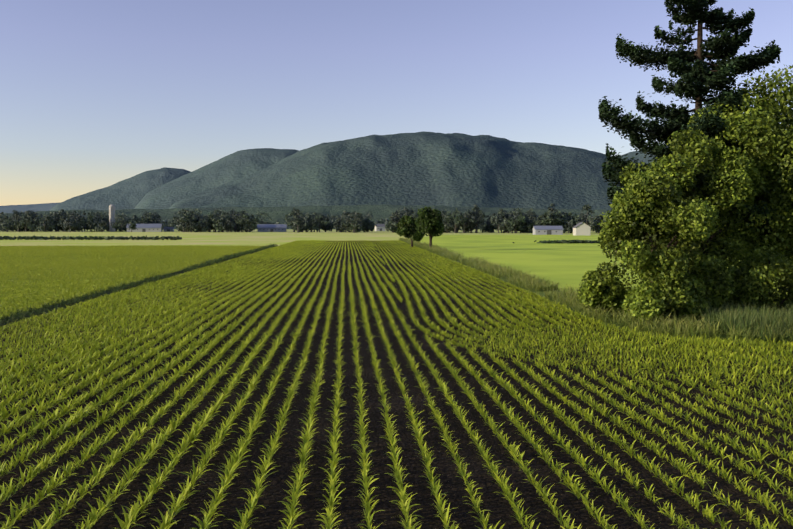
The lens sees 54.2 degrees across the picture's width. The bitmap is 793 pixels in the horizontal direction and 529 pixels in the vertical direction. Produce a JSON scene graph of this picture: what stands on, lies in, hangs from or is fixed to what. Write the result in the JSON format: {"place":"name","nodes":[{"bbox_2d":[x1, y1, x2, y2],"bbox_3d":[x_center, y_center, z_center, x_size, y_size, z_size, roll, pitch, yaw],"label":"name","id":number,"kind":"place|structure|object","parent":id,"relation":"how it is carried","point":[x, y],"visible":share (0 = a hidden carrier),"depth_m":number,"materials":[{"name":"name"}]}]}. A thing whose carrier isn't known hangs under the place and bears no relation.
{"place":"outdoors","nodes":[
{"label":"outdoors","id":0,"kind":"place"},
{"bbox_2d":[0,203,57,212],"bbox_3d":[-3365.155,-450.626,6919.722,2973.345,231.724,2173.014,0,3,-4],"label":"mountain","id":1,"kind":"structure","parent":0,"point":[30,207],"depth_m":6634.84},
{"bbox_2d":[0,247,229,315],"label":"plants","id":2,"kind":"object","parent":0,"point":[96,267],"depth_m":102.97,"materials":[{"name":"green plant"}]},
{"bbox_2d":[0,244,268,318],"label":"field plants","id":3,"kind":"object","parent":2,"relation":"on","point":[22,285],"visible":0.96,"depth_m":108.66,"materials":[{"name":"green plant"}]},
{"bbox_2d":[49,167,189,210],"bbox_3d":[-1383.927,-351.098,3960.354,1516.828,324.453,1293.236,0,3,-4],"label":"mountain","id":4,"kind":"structure","parent":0,"point":[131,192],"depth_m":3733.58,"materials":[{"name":"green plant"}]},
{"bbox_2d":[126,224,162,231],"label":"barn","id":5,"kind":"structure","parent":0,"point":[149,227],"depth_m":802.74,"materials":[{"name":"metal"}]},
{"bbox_2d":[0,231,428,245],"bbox_3d":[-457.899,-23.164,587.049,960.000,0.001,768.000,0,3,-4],"label":"hay field","id":6,"kind":"structure","parent":0,"point":[233,238],"depth_m":402.79,"materials":[{"name":"green plant"}]},
{"bbox_2d":[109,205,115,231],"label":"farm silo","id":7,"kind":"object","parent":6,"relation":"on","point":[111,214],"visible":0.79,"depth_m":838.97,"materials":[{"name":"concrete"}]},
{"bbox_2d":[0,235,599,243],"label":"hedge brush","id":8,"kind":"object","parent":6,"relation":"on","point":[176,238],"visible":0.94,"depth_m":332.12,"materials":[{"name":"green plant"}]},
{"bbox_2d":[134,148,298,208],"bbox_3d":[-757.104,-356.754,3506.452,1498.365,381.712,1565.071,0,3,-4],"label":"mountain","id":9,"kind":"structure","parent":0,"point":[230,167],"depth_m":3253.30,"materials":[{"name":"green plant"}]},
{"bbox_2d":[0,229,598,324],"bbox_3d":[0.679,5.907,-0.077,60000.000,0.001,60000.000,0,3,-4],"label":"ground","id":10,"kind":"structure","parent":0,"point":[495,232],"depth_m":721.78,"materials":[{"name":"green plant"}]},
{"bbox_2d":[0,246,274,326],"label":"ditch","id":11,"kind":"object","parent":10,"relation":"on","point":[60,306],"depth_m":58.99,"materials":[{"name":"green plant"}]},
{"bbox_2d":[163,227,173,231],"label":"shed","id":12,"kind":"structure","parent":10,"relation":"on","point":[168,229],"depth_m":843.13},
{"bbox_2d":[257,224,286,231],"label":"barn","id":13,"kind":"structure","parent":10,"relation":"on","point":[271,227],"depth_m":822.66,"materials":[{"name":"metal"}]},
{"bbox_2d":[1,204,617,229],"bbox_3d":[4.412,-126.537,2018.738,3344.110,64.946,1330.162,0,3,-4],"label":"foothill forest","id":14,"kind":"object","parent":10,"relation":"on","point":[384,211],"visible":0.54,"depth_m":1855.99,"materials":[{"name":"green plant"}]},
{"bbox_2d":[0,203,619,232],"bbox_3d":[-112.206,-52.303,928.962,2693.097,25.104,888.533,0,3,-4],"label":"tree line","id":15,"kind":"object","parent":10,"relation":"on","point":[514,220],"visible":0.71,"depth_m":744.27,"materials":[{"name":"green plant"}]},
{"bbox_2d":[375,224,384,230],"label":"white house","id":16,"kind":"structure","parent":0,"point":[379,227],"depth_m":928.81,"materials":[{"name":"white"}]},
{"bbox_2d":[169,131,622,209],"bbox_3d":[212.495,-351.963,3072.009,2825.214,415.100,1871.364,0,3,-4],"label":"mountain","id":17,"kind":"structure","parent":0,"point":[446,169],"depth_m":2554.39,"materials":[{"name":"green plant"}]},
{"bbox_2d":[0,241,792,528],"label":"corn field soil","id":18,"kind":"structure","parent":0,"point":[270,515],"depth_m":21.93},
{"bbox_2d":[0,240,792,528],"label":"corn plants","id":19,"kind":"object","parent":18,"relation":"on","point":[117,311],"visible":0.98,"depth_m":29.07,"materials":[{"name":"green plant"}]},
{"bbox_2d":[396,215,424,247],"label":"tree","id":20,"kind":"object","parent":18,"relation":"on","point":[405,229],"visible":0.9,"depth_m":208.16,"materials":[{"name":"green plant"}]},
{"bbox_2d":[0,0,792,205],"label":"sky","id":21,"kind":"structure","parent":0,"point":[95,94],"materials":[{"name":"blue"}]},
{"bbox_2d":[422,235,603,239],"bbox_3d":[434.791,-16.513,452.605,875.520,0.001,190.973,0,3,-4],"label":"field","id":22,"kind":"structure","parent":0,"point":[515,237],"depth_m":402.52,"materials":[{"name":"green plant"}]},
{"bbox_2d":[532,226,563,234],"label":"farm building","id":23,"kind":"structure","parent":0,"point":[547,230],"depth_m":535.41,"materials":[{"name":"metal"}]},
{"bbox_2d":[572,222,590,235],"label":"white barn","id":24,"kind":"structure","parent":0,"point":[581,228],"depth_m":488.71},
{"bbox_2d":[406,242,792,345],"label":"verge ground","id":25,"kind":"structure","parent":0,"point":[541,293],"depth_m":52.88,"materials":[{"name":"green plant"}]},
{"bbox_2d":[415,206,444,247],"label":"tree","id":26,"kind":"object","parent":25,"relation":"on","point":[430,222],"visible":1,"depth_m":185.36,"materials":[{"name":"green plant"}]},
{"bbox_2d":[576,270,627,313],"bbox_3d":[13.512,1.859,51.306,3.478,3.014,3.714,0,3,-4],"label":"shrub","id":27,"kind":"object","parent":25,"relation":"on","point":[592,293],"visible":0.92,"depth_m":50.00,"materials":[{"name":"green plant"}]},
{"bbox_2d":[594,170,718,308],"bbox_3d":[15.492,-0.993,46.253,6.749,9.218,7.109,0,3,-4],"label":"tree","id":28,"kind":"object","parent":25,"relation":"on","point":[647,210],"visible":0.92,"depth_m":44.84,"materials":[{"name":"green plant"}]},
{"bbox_2d":[621,280,693,324],"bbox_3d":[15.008,2.229,44.917,3.756,2.910,4.020,0,3,-4],"label":"shrub","id":29,"kind":"object","parent":25,"relation":"on","point":[644,301],"visible":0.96,"depth_m":43.77,"materials":[{"name":"green plant"}]},
{"bbox_2d":[420,240,788,334],"bbox_3d":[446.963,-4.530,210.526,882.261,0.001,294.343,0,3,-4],"label":"field","id":30,"kind":"structure","parent":0,"point":[561,264],"depth_m":150.39,"materials":[{"name":"green plant"}]},
{"bbox_2d":[0,238,792,344],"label":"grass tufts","id":31,"kind":"object","parent":30,"relation":"on","point":[736,320],"visible":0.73,"depth_m":45.00,"materials":[{"name":"green plant"}]},
{"bbox_2d":[662,276,721,322],"bbox_3d":[17.079,2.073,45.934,3.478,3.110,4.259,3,4,44],"label":"shrub","id":32,"kind":"object","parent":30,"relation":"on","point":[696,286],"visible":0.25,"depth_m":44.57,"materials":[{"name":"green plant"}]},
{"bbox_2d":[619,127,765,281],"bbox_3d":[20.041,-3.010,53.328,9.837,12.548,9.444,0,3,-4],"label":"tree","id":33,"kind":"object","parent":30,"relation":"on","point":[740,178],"visible":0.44,"depth_m":50.76,"materials":[{"name":"green plant"}]},
{"bbox_2d":[598,0,787,256],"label":"pine tree","id":34,"kind":"object","parent":30,"relation":"on","point":[701,76],"visible":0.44,"depth_m":57.88,"materials":[{"name":"green plant"}]},
{"bbox_2d":[679,254,734,308],"bbox_3d":[18.451,1.405,47.796,4.475,4.262,4.900,1,3,23],"label":"shrub","id":35,"kind":"object","parent":30,"relation":"on","point":[718,285],"visible":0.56,"depth_m":46.30,"materials":[{"name":"green plant"}]},
{"bbox_2d":[687,65,792,285],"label":"tree","id":36,"kind":"object","parent":30,"relation":"on","point":[764,131],"visible":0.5,"depth_m":53.53,"materials":[{"name":"green plant"}]},
{"bbox_2d":[724,244,792,310],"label":"shrub","id":37,"kind":"object","parent":30,"relation":"on","point":[763,273],"visible":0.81,"depth_m":47.15,"materials":[{"name":"green plant"}]},
{"bbox_2d":[621,146,770,196],"bbox_3d":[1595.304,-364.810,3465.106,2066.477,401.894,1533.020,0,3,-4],"label":"mountain","id":38,"kind":"structure","parent":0,"point":[640,157],"depth_m":3304.28,"materials":[{"name":"green plant"}]}
]}

